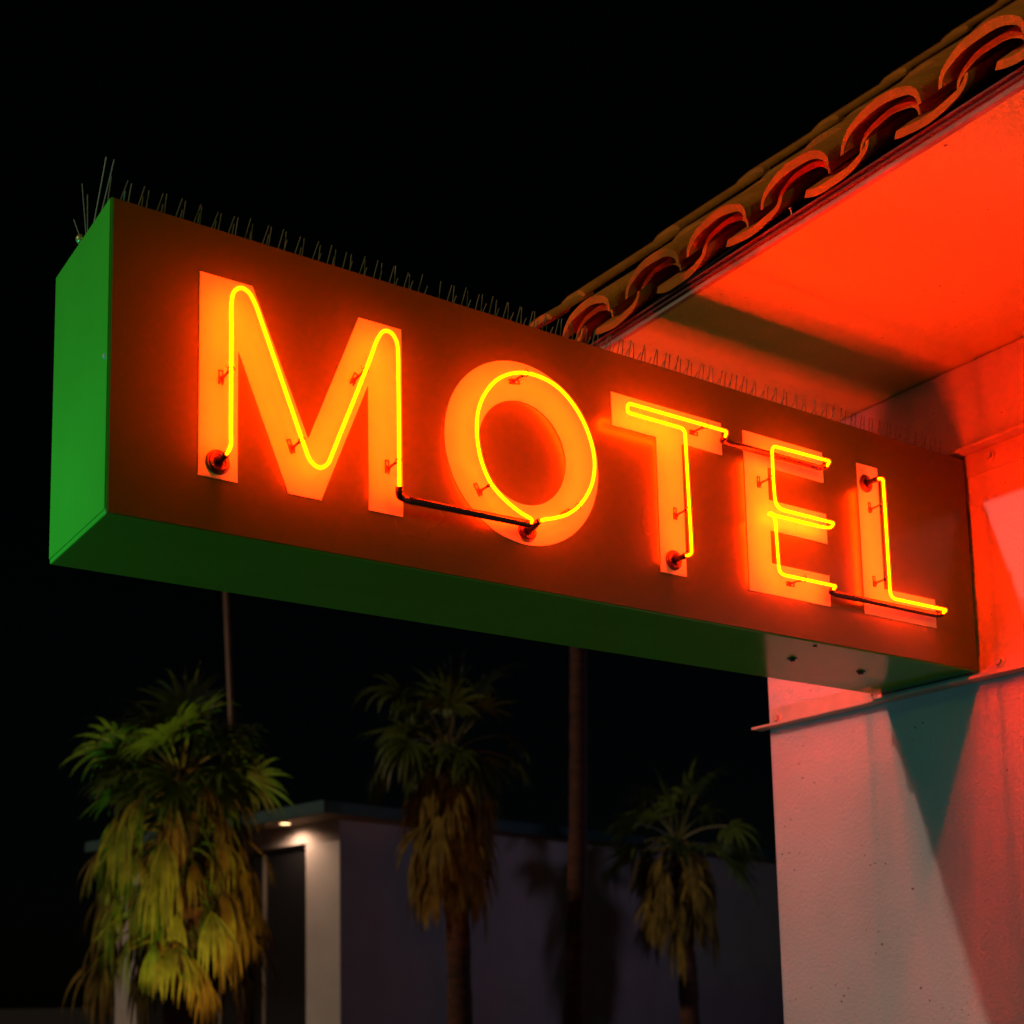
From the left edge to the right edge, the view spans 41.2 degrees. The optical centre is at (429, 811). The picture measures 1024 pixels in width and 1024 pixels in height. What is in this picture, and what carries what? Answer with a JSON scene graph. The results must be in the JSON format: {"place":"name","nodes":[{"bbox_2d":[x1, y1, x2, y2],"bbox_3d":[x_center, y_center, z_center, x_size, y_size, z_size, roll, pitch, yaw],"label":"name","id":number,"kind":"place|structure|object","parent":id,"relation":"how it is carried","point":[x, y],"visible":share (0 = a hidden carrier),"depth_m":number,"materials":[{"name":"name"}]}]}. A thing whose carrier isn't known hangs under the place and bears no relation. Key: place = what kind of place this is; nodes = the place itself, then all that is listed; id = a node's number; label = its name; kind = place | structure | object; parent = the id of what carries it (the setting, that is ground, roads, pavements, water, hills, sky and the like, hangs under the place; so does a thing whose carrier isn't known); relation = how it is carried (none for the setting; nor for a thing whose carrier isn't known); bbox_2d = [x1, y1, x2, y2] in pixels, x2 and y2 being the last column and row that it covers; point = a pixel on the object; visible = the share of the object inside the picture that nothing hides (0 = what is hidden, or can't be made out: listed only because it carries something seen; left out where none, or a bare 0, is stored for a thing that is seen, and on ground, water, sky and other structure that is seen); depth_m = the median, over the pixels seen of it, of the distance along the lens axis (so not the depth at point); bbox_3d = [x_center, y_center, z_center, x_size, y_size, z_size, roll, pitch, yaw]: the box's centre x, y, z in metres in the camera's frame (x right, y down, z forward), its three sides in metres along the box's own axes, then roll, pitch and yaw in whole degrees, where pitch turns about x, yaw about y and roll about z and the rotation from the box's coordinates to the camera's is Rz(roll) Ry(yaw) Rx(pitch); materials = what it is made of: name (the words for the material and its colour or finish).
{"place":"outdoors","nodes":[
{"label":"outdoors","id":0,"kind":"place"},
{"bbox_2d":[0,1007,114,1023],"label":"ground","id":1,"kind":"structure","parent":0,"point":[35,1016],"depth_m":131.38,"materials":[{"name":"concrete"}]},
{"bbox_2d":[223,592,249,1023],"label":"pole","id":2,"kind":"object","parent":1,"relation":"on","point":[229,652],"visible":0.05,"depth_m":20.70,"materials":[{"name":"grey metal"}]},
{"bbox_2d":[85,800,783,1023],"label":"building","id":3,"kind":"structure","parent":1,"relation":"on","point":[352,947],"depth_m":20.66,"materials":[{"name":"paint"}]},
{"bbox_2d":[142,845,305,1023],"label":"window","id":4,"kind":"structure","parent":3,"relation":"in","point":[284,909],"depth_m":19.79,"materials":[{"name":"black glass"}]},
{"bbox_2d":[351,646,534,1023],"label":"palm tree","id":5,"kind":"object","parent":1,"relation":"on","point":[446,817],"visible":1,"depth_m":16.81,"materials":[{"name":"green plant"}]},
{"bbox_2d":[563,646,587,1023],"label":"palm tree","id":6,"kind":"object","parent":1,"relation":"on","point":[574,1005],"visible":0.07,"depth_m":15.94,"materials":[{"name":"plant"}]},
{"bbox_2d":[598,757,765,1023],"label":"palm tree","id":7,"kind":"object","parent":1,"relation":"on","point":[682,911],"visible":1,"depth_m":20.42,"materials":[{"name":"green plant"}]},
{"bbox_2d":[0,0,1015,1008],"label":"sky","id":8,"kind":"structure","parent":0,"point":[515,152],"materials":[{"name":"black"}]},
{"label":"path","id":9,"kind":"structure","parent":0,"visible":0},
{"bbox_2d":[58,661,295,1023],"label":"palm tree","id":10,"kind":"object","parent":9,"relation":"on","point":[181,932],"visible":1,"depth_m":13.46,"materials":[{"name":"green plant"}]},
{"bbox_2d":[530,0,1023,1023],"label":"motel building","id":11,"kind":"structure","parent":9,"relation":"on","point":[864,262],"depth_m":4.58,"materials":[{"name":"white paint"}]},
{"bbox_2d":[49,197,976,694],"bbox_3d":[0.458,-0.936,4.018,3.055,0.820,0.561,4,-9,-32],"label":"motel sign","id":12,"kind":"object","parent":11,"relation":"attached to","point":[237,415],"visible":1,"depth_m":3.56,"materials":[{"name":"metal"}]},
{"bbox_2d":[73,157,114,233],"bbox_3d":[-0.817,-1.470,3.284,0.020,0.195,0.247,4,-9,-34],"label":"bird spike strip","id":13,"kind":"object","parent":12,"relation":"on","point":[98,198],"visible":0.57,"depth_m":3.26,"materials":[{"name":"metal"}]},
{"bbox_2d":[107,176,301,254],"bbox_3d":[-0.530,-1.431,3.280,0.515,0.109,0.067,4,-9,-32],"label":"bird spike strip","id":14,"kind":"object","parent":12,"relation":"on","point":[142,197],"visible":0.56,"depth_m":3.29,"materials":[{"name":"metal"}]},
{"bbox_2d":[302,238,470,306],"bbox_3d":[-0.104,-1.401,3.549,0.517,0.109,0.067,4,-9,-32],"label":"bird spike strip","id":15,"kind":"object","parent":12,"relation":"on","point":[319,256],"visible":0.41,"depth_m":3.55,"materials":[{"name":"metal"}]},
{"bbox_2d":[466,291,614,351],"bbox_3d":[0.323,-1.370,3.816,0.520,0.109,0.068,4,-9,-32],"label":"bird spike strip","id":16,"kind":"object","parent":12,"relation":"on","point":[538,321],"visible":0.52,"depth_m":3.83,"materials":[{"name":"metal"}]},
{"bbox_2d":[609,335,740,390],"bbox_3d":[0.746,-1.341,4.082,0.514,0.110,0.067,4,-9,-32],"label":"bird spike strip","id":17,"kind":"object","parent":12,"relation":"on","point":[669,363],"visible":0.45,"depth_m":4.09,"materials":[{"name":"metal"}]},
{"bbox_2d":[735,375,852,424],"bbox_3d":[1.171,-1.310,4.348,0.514,0.109,0.067,4,-9,-32],"label":"bird spike strip","id":18,"kind":"object","parent":12,"relation":"on","point":[793,402],"visible":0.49,"depth_m":4.36,"materials":[{"name":"metal"}]},
{"bbox_2d":[845,410,951,452],"bbox_3d":[1.597,-1.280,4.616,0.516,0.110,0.068,4,-9,-32],"label":"bird spike strip","id":19,"kind":"object","parent":12,"relation":"on","point":[895,433],"visible":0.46,"depth_m":4.63,"materials":[{"name":"metal"}]},
{"bbox_2d":[751,647,1023,730],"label":"steel angle","id":20,"kind":"object","parent":11,"relation":"attached to","point":[1001,664],"visible":0.88,"depth_m":4.94,"materials":[{"name":"metal"}]},
{"bbox_2d":[945,423,1023,479],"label":"steel angle","id":21,"kind":"object","parent":11,"relation":"attached to","point":[1002,448],"visible":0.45,"depth_m":4.60,"materials":[{"name":"metal"}]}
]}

